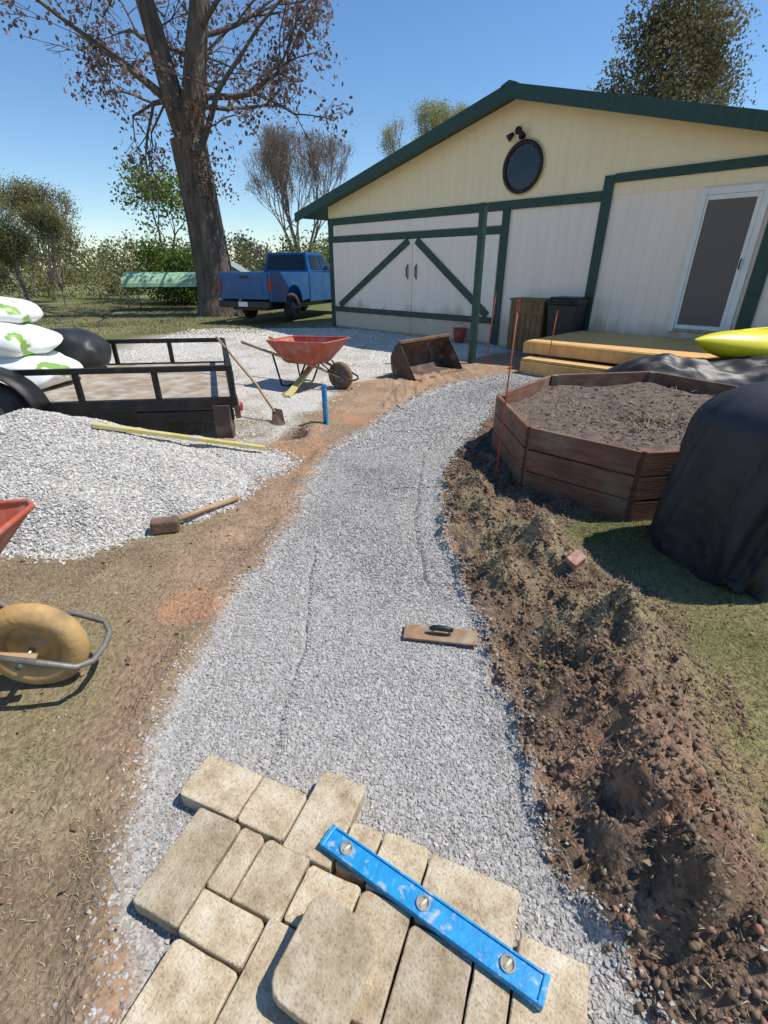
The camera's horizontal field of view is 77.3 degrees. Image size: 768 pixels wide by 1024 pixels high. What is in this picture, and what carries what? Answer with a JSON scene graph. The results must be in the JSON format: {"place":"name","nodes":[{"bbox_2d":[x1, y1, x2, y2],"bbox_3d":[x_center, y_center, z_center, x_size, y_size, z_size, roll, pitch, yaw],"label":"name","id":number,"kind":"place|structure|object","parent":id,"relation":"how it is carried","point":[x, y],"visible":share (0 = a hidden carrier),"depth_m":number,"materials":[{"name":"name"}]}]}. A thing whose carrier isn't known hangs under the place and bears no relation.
{"place":"outdoors","nodes":[
{"label":"outdoors","id":0,"kind":"place"},
{"bbox_2d":[29,302,308,335],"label":"lawn grass","id":1,"kind":"structure","parent":0,"point":[125,316],"depth_m":16.10,"materials":[{"name":"green plant"}]},
{"bbox_2d":[82,371,675,1023],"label":"gravel path","id":2,"kind":"structure","parent":0,"point":[434,401],"depth_m":1.94,"materials":[{"name":"grey gravel"}]},
{"bbox_2d":[403,624,476,646],"bbox_3d":[0.255,0.536,2.165,0.330,0.058,0.096,4,27,8],"label":"hand float","id":3,"kind":"object","parent":2,"relation":"on","point":[441,634],"visible":1,"depth_m":2.16,"materials":[{"name":"brown wood"}]},
{"bbox_2d":[0,270,767,1023],"bbox_3d":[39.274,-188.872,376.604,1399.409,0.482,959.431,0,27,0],"label":"ground","id":4,"kind":"structure","parent":0,"point":[106,718],"depth_m":1.81,"materials":[{"name":"grey gravel"}]},
{"bbox_2d":[0,168,14,219],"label":"bare brush","id":5,"kind":"object","parent":4,"relation":"on","point":[6,188],"visible":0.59,"depth_m":18.46,"materials":[{"name":"grey plant"}]},
{"bbox_2d":[0,181,24,268],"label":"bare brush","id":6,"kind":"object","parent":4,"relation":"on","point":[2,205],"visible":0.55,"depth_m":17.75,"materials":[{"name":"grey plant"}]},
{"bbox_2d":[0,214,48,301],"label":"bare brush","id":7,"kind":"object","parent":4,"relation":"on","point":[14,239],"visible":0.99,"depth_m":16.24,"materials":[{"name":"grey plant"}]},
{"bbox_2d":[0,169,85,302],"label":"bare brush","id":8,"kind":"object","parent":4,"relation":"on","point":[20,192],"visible":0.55,"depth_m":20.17,"materials":[{"name":"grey plant"}]},
{"bbox_2d":[11,197,85,306],"bbox_3d":[-13.117,-10.422,19.590,2.566,4.324,2.670,14,30,25],"label":"bare brush","id":9,"kind":"object","parent":4,"relation":"on","point":[49,220],"visible":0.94,"depth_m":18.98,"materials":[{"name":"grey plant"}]},
{"bbox_2d":[0,498,112,684],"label":"wheelbarrow","id":10,"kind":"object","parent":4,"relation":"on","point":[43,644],"visible":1,"depth_m":1.83,"materials":[{"name":"metal"}]},
{"bbox_2d":[0,234,167,302],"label":"hedge scrub","id":11,"kind":"object","parent":4,"relation":"on","point":[4,282],"visible":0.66,"depth_m":23.78,"materials":[{"name":"green plant"}]},
{"bbox_2d":[0,338,242,437],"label":"utility trailer","id":12,"kind":"object","parent":4,"relation":"on","point":[118,386],"visible":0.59,"depth_m":4.59,"materials":[{"name":"black metal"}]},
{"bbox_2d":[0,350,82,389],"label":"stacked bag","id":13,"kind":"object","parent":12,"relation":"on","point":[52,359],"visible":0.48,"depth_m":4.85,"materials":[{"name":"plastic"}]},
{"bbox_2d":[0,322,62,357],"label":"stacked bag","id":14,"kind":"object","parent":13,"relation":"on","point":[21,340],"visible":0.87,"depth_m":4.80,"materials":[{"name":"plastic"}]},
{"bbox_2d":[0,296,42,323],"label":"stacked bag","id":15,"kind":"object","parent":14,"relation":"on","point":[16,311],"visible":0.83,"depth_m":4.86,"materials":[{"name":"plastic"}]},
{"bbox_2d":[49,328,111,367],"bbox_3d":[-3.954,-1.971,5.846,1.176,0.502,0.740,-1,27,-2],"label":"tarp bundle","id":16,"kind":"object","parent":12,"relation":"on","point":[86,348],"visible":0.46,"depth_m":5.64,"materials":[{"name":"black plastic"}]},
{"bbox_2d":[107,153,185,254],"bbox_3d":[-10.113,-12.982,22.341,3.851,6.423,4.532,-18,32,-31],"label":"young green tree","id":17,"kind":"object","parent":4,"relation":"on","point":[165,193],"visible":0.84,"depth_m":21.42,"materials":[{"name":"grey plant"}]},
{"bbox_2d":[0,408,304,564],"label":"gravel pile","id":18,"kind":"object","parent":4,"relation":"on","point":[82,484],"visible":0.79,"depth_m":3.25,"materials":[{"name":"gravel"}]},
{"bbox_2d":[92,422,265,449],"bbox_3d":[-1.605,-0.605,3.885,1.250,0.400,0.060,-13,30,-24],"label":"yellow board","id":19,"kind":"object","parent":18,"relation":"on","point":[169,435],"visible":1,"depth_m":3.82,"materials":[{"name":"paint"}]},
{"bbox_2d":[121,272,196,311],"bbox_3d":[-8.600,-8.761,19.102,2.900,1.400,1.500,-4,27,-7],"label":"canopy shelter","id":20,"kind":"object","parent":4,"relation":"on","point":[157,279],"visible":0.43,"depth_m":18.37,"materials":[{"name":"green fabric"}]},
{"bbox_2d":[0,418,322,1023],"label":"lawn grass","id":21,"kind":"structure","parent":4,"relation":"on","point":[63,729],"depth_m":1.70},
{"bbox_2d":[128,225,197,305],"bbox_3d":[-8.877,-10.582,21.005,4.404,3.332,3.787,0,27,0],"label":"evergreen bush","id":22,"kind":"object","parent":4,"relation":"on","point":[182,295],"visible":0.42,"depth_m":20.63,"materials":[{"name":"green plant"}]},
{"bbox_2d":[0,228,326,284],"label":"distant shrubs","id":23,"kind":"object","parent":4,"relation":"on","point":[89,267],"visible":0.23,"depth_m":45.97,"materials":[{"name":"green plant"}]},
{"bbox_2d":[0,213,328,274],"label":"hedge line","id":24,"kind":"object","parent":4,"relation":"on","point":[259,262],"visible":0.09,"depth_m":125.84,"materials":[{"name":"green plant"}]},
{"bbox_2d":[0,0,352,316],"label":"oak tree","id":25,"kind":"object","parent":4,"relation":"on","point":[186,105],"visible":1,"depth_m":14.83,"materials":[{"name":"brown plant"}]},
{"bbox_2d":[149,495,239,534],"bbox_3d":[-1.220,0.007,3.177,0.145,0.089,0.640,23,35,38],"label":"sledge hammer","id":26,"kind":"object","parent":4,"relation":"on","point":[163,525],"visible":1,"depth_m":3.02,"materials":[{"name":"brown wood"}]},
{"bbox_2d":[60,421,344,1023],"bbox_3d":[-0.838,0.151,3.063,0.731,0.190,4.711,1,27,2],"label":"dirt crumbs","id":27,"kind":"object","parent":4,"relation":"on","point":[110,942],"visible":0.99,"depth_m":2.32,"materials":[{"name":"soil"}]},
{"bbox_2d":[231,262,249,271],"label":"grey shed","id":28,"kind":"structure","parent":4,"relation":"on","point":[236,267],"depth_m":21.71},
{"bbox_2d":[215,336,284,425],"bbox_3d":[-1.483,-1.487,5.355,0.154,0.802,1.304,-21,34,-35],"label":"shovel","id":29,"kind":"object","parent":4,"relation":"on","point":[278,417],"visible":1,"depth_m":5.21,"materials":[{"name":"brown wood"}]},
{"bbox_2d":[218,252,330,319],"bbox_3d":[-3.096,-7.733,16.354,2.224,1.944,5.722,10,29,20],"label":"pickup truck","id":30,"kind":"object","parent":4,"relation":"on","point":[292,284],"visible":0.79,"depth_m":14.93,"materials":[{"name":"blue paint"}]},
{"bbox_2d":[68,328,506,442],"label":"gravel lot","id":31,"kind":"structure","parent":4,"relation":"on","point":[282,333],"depth_m":9.85,"materials":[{"name":"grey gravel"}]},
{"bbox_2d":[282,366,313,397],"bbox_3d":[-1.192,-1.787,6.558,0.175,0.261,0.929,6,27,11],"label":"wood scrap","id":32,"kind":"object","parent":4,"relation":"on","point":[295,386],"visible":0.86,"depth_m":6.47,"materials":[{"name":"yellow paint"}]},
{"bbox_2d":[240,117,357,251],"bbox_3d":[-4.845,-17.984,29.294,6.647,9.065,6.852,-10,28,-18],"label":"bare tree","id":33,"kind":"object","parent":4,"relation":"on","point":[274,158],"visible":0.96,"depth_m":27.44,"materials":[{"name":"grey plant"}]},
{"bbox_2d":[241,335,358,388],"bbox_3d":[-1.129,-2.129,6.803,1.711,0.661,0.702,13,30,25],"label":"wheelbarrow","id":34,"kind":"object","parent":4,"relation":"on","point":[312,351],"visible":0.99,"depth_m":6.56,"materials":[{"name":"metal"}]},
{"bbox_2d":[272,224,329,264],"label":"green shrubs","id":35,"kind":"object","parent":4,"relation":"on","point":[325,250],"visible":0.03,"depth_m":25.11,"materials":[{"name":"green plant"}]},
{"bbox_2d":[321,384,328,424],"bbox_3d":[-0.610,-1.069,4.973,0.026,0.508,0.062,-22,34,-37],"label":"stake","id":36,"kind":"object","parent":4,"relation":"on","point":[324,402],"visible":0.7,"depth_m":4.94,"materials":[{"name":"blue paint"}]},
{"bbox_2d":[328,226,336,326],"bbox_3d":[-1.442,-6.589,13.532,0.200,2.550,0.030,24,35,39],"label":"corner board","id":37,"kind":"object","parent":4,"relation":"on","point":[331,257],"visible":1,"depth_m":13.48,"materials":[{"name":"green paint"}]},
{"bbox_2d":[121,754,588,1023],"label":"stone pavers","id":38,"kind":"object","parent":4,"relation":"on","point":[243,862],"visible":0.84,"depth_m":1.20,"materials":[{"name":"beige stone"}]},
{"bbox_2d":[271,895,375,1023],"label":"loose paving stone","id":39,"kind":"object","parent":38,"relation":"on","point":[322,970],"visible":1,"depth_m":1.06,"materials":[{"name":"beige stone"}]},
{"bbox_2d":[319,824,550,1011],"bbox_3d":[0.098,0.989,1.208,0.618,0.026,0.064,16,31,29],"label":"spirit level","id":40,"kind":"object","parent":38,"relation":"on","point":[512,970],"visible":1,"depth_m":1.18,"materials":[{"name":"blue paint"}]},
{"bbox_2d":[342,843,350,852],"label":"vial window","id":41,"kind":"structure","parent":40,"relation":"in","point":[346,844],"depth_m":1.32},
{"bbox_2d":[418,897,427,908],"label":"vial window","id":42,"kind":"structure","parent":40,"relation":"in","point":[421,899],"depth_m":1.20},
{"bbox_2d":[502,957,512,970],"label":"vial window","id":43,"kind":"structure","parent":40,"relation":"in","point":[504,960],"depth_m":1.10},
{"bbox_2d":[0,412,754,928],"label":"fallen leaves","id":44,"kind":"object","parent":4,"relation":"on","point":[74,828],"visible":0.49,"depth_m":1.90,"materials":[{"name":"brown plant"}]},
{"bbox_2d":[23,434,767,1021],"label":"scattered stones","id":45,"kind":"object","parent":4,"relation":"on","point":[55,1004],"visible":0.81,"depth_m":1.50,"materials":[{"name":"grey stone"}]},
{"bbox_2d":[333,211,502,235],"bbox_3d":[0.507,-6.746,11.303,5.270,0.240,0.016,24,35,39],"label":"door track band","id":46,"kind":"object","parent":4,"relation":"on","point":[455,221],"depth_m":11.03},
{"bbox_2d":[333,239,412,332],"bbox_3d":[-0.340,-5.923,12.619,2.895,2.085,0.057,24,35,39],"label":"barn door","id":47,"kind":"structure","parent":46,"relation":"attached to","point":[388,286],"depth_m":12.49,"materials":[{"name":"white wood"}]},
{"bbox_2d":[339,238,409,305],"bbox_3d":[-0.333,-6.120,12.437,2.624,1.627,0.035,24,35,39],"label":"brace","id":48,"kind":"object","parent":46,"relation":"attached to","point":[389,258],"visible":1,"depth_m":12.26,"materials":[{"name":"green paint"}]},
{"bbox_2d":[333,226,500,242],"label":"trim board","id":49,"kind":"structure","parent":46,"relation":"attached to","point":[435,233],"depth_m":11.10,"materials":[{"name":"green paint"}]},
{"bbox_2d":[414,237,488,316],"bbox_3d":[1.496,-5.302,10.819,2.185,1.620,0.036,24,35,39],"label":"brace","id":50,"kind":"object","parent":46,"relation":"attached to","point":[445,271],"visible":1,"depth_m":10.82,"materials":[{"name":"green paint"}]},
{"bbox_2d":[411,234,500,341],"bbox_3d":[1.531,-5.088,10.966,2.340,2.085,0.055,24,35,39],"label":"barn door","id":51,"kind":"structure","parent":46,"relation":"attached to","point":[434,290],"depth_m":10.88,"materials":[{"name":"white wood"}]},
{"bbox_2d":[377,90,470,157],"bbox_3d":[2.467,-18.259,28.632,5.053,10.153,6.673,-10,29,-20],"label":"budding tree","id":52,"kind":"object","parent":4,"relation":"on","point":[435,114],"visible":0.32,"depth_m":26.53,"materials":[{"name":"green plant"}]},
{"bbox_2d":[390,333,466,381],"bbox_3d":[0.720,-2.473,7.616,0.625,0.559,1.290,22,34,37],"label":"loader bucket","id":53,"kind":"object","parent":4,"relation":"on","point":[420,356],"visible":0.95,"depth_m":7.80,"materials":[{"name":"brown metal"}]},
{"bbox_2d":[453,323,466,342],"bbox_3d":[1.720,-4.089,10.931,0.320,0.414,0.320,0,27,0],"label":"red bucket","id":54,"kind":"object","parent":4,"relation":"on","point":[459,334],"visible":1,"depth_m":10.87,"materials":[{"name":"paint"}]},
{"bbox_2d":[468,202,488,363],"bbox_3d":[1.570,-3.739,8.082,0.116,2.480,0.116,24,35,39],"label":"green post","id":55,"kind":"object","parent":4,"relation":"on","point":[481,235],"visible":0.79,"depth_m":7.98,"materials":[{"name":"paint"}]},
{"bbox_2d":[486,293,496,363],"bbox_3d":[1.831,-3.100,8.237,0.078,1.201,0.020,0,27,0],"label":"marker stake","id":56,"kind":"object","parent":4,"relation":"on","point":[491,327],"visible":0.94,"depth_m":8.20,"materials":[{"name":"metal"}]},
{"bbox_2d":[495,300,520,481],"bbox_3d":[0.872,-0.771,3.442,0.036,1.370,0.020,0,27,0],"label":"marker stake","id":57,"kind":"object","parent":4,"relation":"on","point":[518,306],"visible":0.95,"depth_m":3.36,"materials":[{"name":"metal"}]},
{"bbox_2d":[506,297,548,350],"bbox_3d":[2.973,-3.807,9.735,0.780,0.970,0.510,24,35,39],"label":"wooden box","id":58,"kind":"object","parent":4,"relation":"on","point":[532,318],"visible":0.73,"depth_m":9.52,"materials":[{"name":"brown wood"}]},
{"bbox_2d":[332,181,767,345],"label":"wall","id":59,"kind":"structure","parent":4,"relation":"on","point":[644,250],"depth_m":8.56,"materials":[{"name":"white"}]},
{"bbox_2d":[490,210,510,344],"bbox_3d":[2.439,-4.856,10.104,0.160,2.550,0.030,24,35,39],"label":"door post","id":60,"kind":"object","parent":59,"relation":"attached to","point":[501,266],"depth_m":10.03,"materials":[{"name":"green wood"}]},
{"bbox_2d":[328,99,767,218],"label":"gable wall","id":61,"kind":"structure","parent":59,"relation":"on","point":[587,150],"depth_m":8.53,"materials":[{"name":"beige wood"}]},
{"bbox_2d":[303,99,515,220],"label":"soffit","id":62,"kind":"structure","parent":61,"relation":"on","point":[321,213],"depth_m":10.75,"materials":[{"name":"wood"}]},
{"bbox_2d":[294,86,508,222],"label":"fascia","id":63,"kind":"structure","parent":62,"relation":"attached to","point":[477,108],"depth_m":10.11,"materials":[{"name":"green paint"}]},
{"bbox_2d":[501,80,518,87],"bbox_3d":[5.263,-8.925,11.182,0.320,0.079,8.750,24,35,39],"label":"ridge cap","id":64,"kind":"object","parent":62,"relation":"on","point":[509,82],"visible":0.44,"depth_m":8.40,"materials":[{"name":"green paint"}]},
{"bbox_2d":[327,191,602,225],"bbox_3d":[1.127,-6.648,10.645,7.440,0.155,0.037,24,35,39],"label":"band","id":65,"kind":"object","parent":61,"relation":"attached to","point":[586,197],"visible":1,"depth_m":9.96,"materials":[{"name":"green paint"}]},
{"bbox_2d":[506,132,514,141],"bbox_3d":[2.372,-7.024,8.969,0.120,0.127,0.130,-37,21,17],"label":"lamp head","id":66,"kind":"object","parent":61,"relation":"attached to","point":[510,136],"visible":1,"depth_m":8.94},
{"bbox_2d":[515,126,521,134],"bbox_3d":[2.497,-7.079,8.903,0.120,0.120,0.050,24,35,39],"label":"lamp base","id":67,"kind":"object","parent":61,"relation":"attached to","point":[518,129],"visible":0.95,"depth_m":8.88,"materials":[{"name":"black metal"}]},
{"bbox_2d":[519,130,525,139],"bbox_3d":[2.532,-6.952,8.827,0.130,0.127,0.120,-1,67,-1],"label":"lamp head","id":68,"kind":"object","parent":61,"relation":"attached to","point":[522,134],"visible":1,"depth_m":8.80},
{"bbox_2d":[503,139,542,193],"bbox_3d":[2.619,-6.507,9.059,0.840,0.840,0.050,24,35,39],"label":"round window frame","id":69,"kind":"object","parent":61,"relation":"attached to","point":[511,151],"visible":1,"depth_m":9.02,"materials":[{"name":"black metal"}]},
{"bbox_2d":[506,143,539,189],"bbox_3d":[2.622,-6.509,9.062,0.722,0.722,0.001,24,35,39],"label":"round window glass","id":70,"kind":"object","parent":69,"relation":"attached to","point":[522,168],"visible":1,"depth_m":9.06,"materials":[{"name":"blue glass"}]},
{"bbox_2d":[502,137,545,195],"bbox_3d":[2.626,-6.511,9.065,0.900,0.900,0.030,24,35,39],"label":"round window trim","id":71,"kind":"structure","parent":61,"relation":"attached to","point":[543,168],"depth_m":8.94,"materials":[{"name":"beige"}]},
{"bbox_2d":[614,155,767,182],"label":"band","id":72,"kind":"object","parent":61,"relation":"attached to","point":[733,164],"visible":1,"depth_m":7.33,"materials":[{"name":"green paint"}]},
{"bbox_3d":[7.584,-7.086,9.562,6.500,1.780,8.680,24,35,39],"label":"roof","id":73,"kind":"object","parent":61,"relation":"attached to","visible":0},
{"bbox_2d":[508,83,767,131],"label":"fascia","id":74,"kind":"structure","parent":73,"relation":"attached to","point":[730,116],"depth_m":7.20,"materials":[{"name":"green paint"}]},
{"bbox_2d":[667,188,708,330],"bbox_3d":[4.913,-4.023,7.780,0.085,2.040,0.058,24,35,39],"label":"entry frame","id":75,"kind":"object","parent":59,"relation":"attached to","point":[696,226],"visible":1,"depth_m":7.72,"materials":[{"name":"white wood"}]},
{"bbox_2d":[672,328,717,333],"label":"entry sill","id":76,"kind":"structure","parent":59,"relation":"attached to","point":[693,331],"depth_m":7.97,"materials":[{"name":"grey metal"}]},
{"bbox_2d":[677,197,757,326],"bbox_3d":[5.195,-3.877,7.547,0.630,1.770,0.015,24,35,39],"label":"entry screen","id":77,"kind":"object","parent":59,"relation":"attached to","point":[723,233],"visible":1,"depth_m":7.51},
{"bbox_2d":[674,195,709,327],"bbox_3d":[4.957,-3.981,7.754,0.031,1.905,0.040,24,35,39],"label":"storm door stile","id":78,"kind":"object","parent":77,"relation":"attached to","point":[693,255],"visible":1,"depth_m":7.70,"materials":[{"name":"white metal"}]},
{"bbox_2d":[676,324,718,330],"bbox_3d":[5.193,-3.055,7.961,0.630,0.066,0.040,24,35,39],"label":"storm door rail","id":79,"kind":"object","parent":77,"relation":"on","point":[696,327],"visible":1,"depth_m":7.95,"materials":[{"name":"white metal"}]},
{"bbox_2d":[709,191,759,199],"bbox_3d":[5.193,-4.697,7.131,0.630,0.065,0.040,24,35,39],"label":"storm door rail","id":80,"kind":"object","parent":77,"relation":"on","point":[735,195],"visible":1,"depth_m":7.11,"materials":[{"name":"white metal"}]},
{"bbox_2d":[718,191,764,331],"bbox_3d":[5.439,-3.766,7.328,0.061,1.905,0.040,24,35,39],"label":"storm door stile","id":81,"kind":"object","parent":77,"relation":"attached to","point":[744,251],"visible":0.8,"depth_m":7.27,"materials":[{"name":"white metal"}]},
{"bbox_2d":[707,183,766,194],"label":"entry frame top","id":82,"kind":"object","parent":59,"relation":"attached to","point":[738,188],"visible":1,"depth_m":7.06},
{"bbox_2d":[723,183,767,330],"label":"entry frame","id":83,"kind":"object","parent":59,"relation":"attached to","point":[747,259],"visible":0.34,"depth_m":7.23,"materials":[{"name":"white wood"}]},
{"bbox_2d":[548,310,557,357],"bbox_3d":[2.621,-2.627,7.524,0.058,1.001,0.020,0,27,0],"label":"marker stake","id":84,"kind":"object","parent":4,"relation":"on","point":[553,332],"visible":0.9,"depth_m":7.44,"materials":[{"name":"metal"}]},
{"bbox_2d":[547,296,590,336],"bbox_3d":[3.457,-3.550,9.194,0.620,1.040,0.665,24,35,39],"label":"trash can","id":85,"kind":"object","parent":4,"relation":"on","point":[572,313],"visible":0.56,"depth_m":8.94,"materials":[{"name":"black plastic"}]},
{"bbox_2d":[566,550,585,569],"bbox_3d":[1.004,0.249,2.513,0.087,0.050,0.068,-32,53,-14],"label":"broken brick","id":86,"kind":"object","parent":4,"relation":"on","point":[575,559],"visible":1,"depth_m":2.49,"materials":[{"name":"brick"}]},
{"bbox_2d":[583,175,615,330],"bbox_3d":[3.835,-4.394,8.780,0.170,2.920,0.030,24,35,39],"label":"section post","id":87,"kind":"object","parent":4,"relation":"on","point":[605,204],"visible":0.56,"depth_m":8.55,"materials":[{"name":"green paint"}]},
{"bbox_2d":[443,447,767,1023],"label":"soil clods","id":88,"kind":"object","parent":4,"relation":"on","point":[658,983],"visible":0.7,"depth_m":1.57,"materials":[{"name":"soil"}]},
{"bbox_2d":[444,468,767,1023],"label":"sod grass","id":89,"kind":"structure","parent":4,"relation":"on","point":[757,799],"depth_m":2.10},
{"bbox_2d":[491,371,738,521],"bbox_3d":[2.259,-0.737,4.227,2.511,0.500,2.639,0,27,0],"label":"octagonal raised planter","id":90,"kind":"object","parent":4,"relation":"on","point":[633,425],"visible":0.84,"depth_m":3.77,"materials":[{"name":"wood"}]},
{"bbox_2d":[519,330,719,376],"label":"wooden deck","id":91,"kind":"structure","parent":4,"relation":"on","point":[615,348],"depth_m":7.43,"materials":[{"name":"brown wood"}]},
{"bbox_2d":[694,327,767,357],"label":"yellow kayak","id":92,"kind":"object","parent":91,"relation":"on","point":[742,342],"visible":0.94,"depth_m":5.76,"materials":[{"name":"plastic"}]},
{"bbox_2d":[587,0,767,107],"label":"evergreen tree","id":93,"kind":"object","parent":4,"relation":"on","point":[689,38],"visible":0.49,"depth_m":19.45,"materials":[{"name":"green plant"}]},
{"bbox_2d":[602,353,767,385],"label":"black tarp","id":94,"kind":"object","parent":4,"relation":"on","point":[740,371],"visible":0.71,"depth_m":5.65,"materials":[{"name":"black plastic"}]},
{"bbox_2d":[646,381,767,602],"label":"covered grill","id":95,"kind":"object","parent":4,"relation":"on","point":[709,523],"visible":1,"depth_m":2.42,"materials":[{"name":"black fabric"}]},
{"bbox_2d":[734,222,767,329],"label":"door side post","id":96,"kind":"object","parent":4,"relation":"on","point":[757,280],"depth_m":7.27,"materials":[{"name":"green paint"}]},
{"bbox_2d":[0,0,767,269],"label":"sky","id":97,"kind":"structure","parent":0,"point":[395,51],"materials":[{"name":"blue"}]},
{"bbox_2d":[335,306,490,323],"bbox_3d":[0.470,-4.999,12.104,5.220,0.130,0.038,24,35,39],"label":"door bottom rail","id":98,"kind":"object","parent":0,"point":[464,318],"depth_m":11.85,"materials":[{"name":"wood"}]}
]}

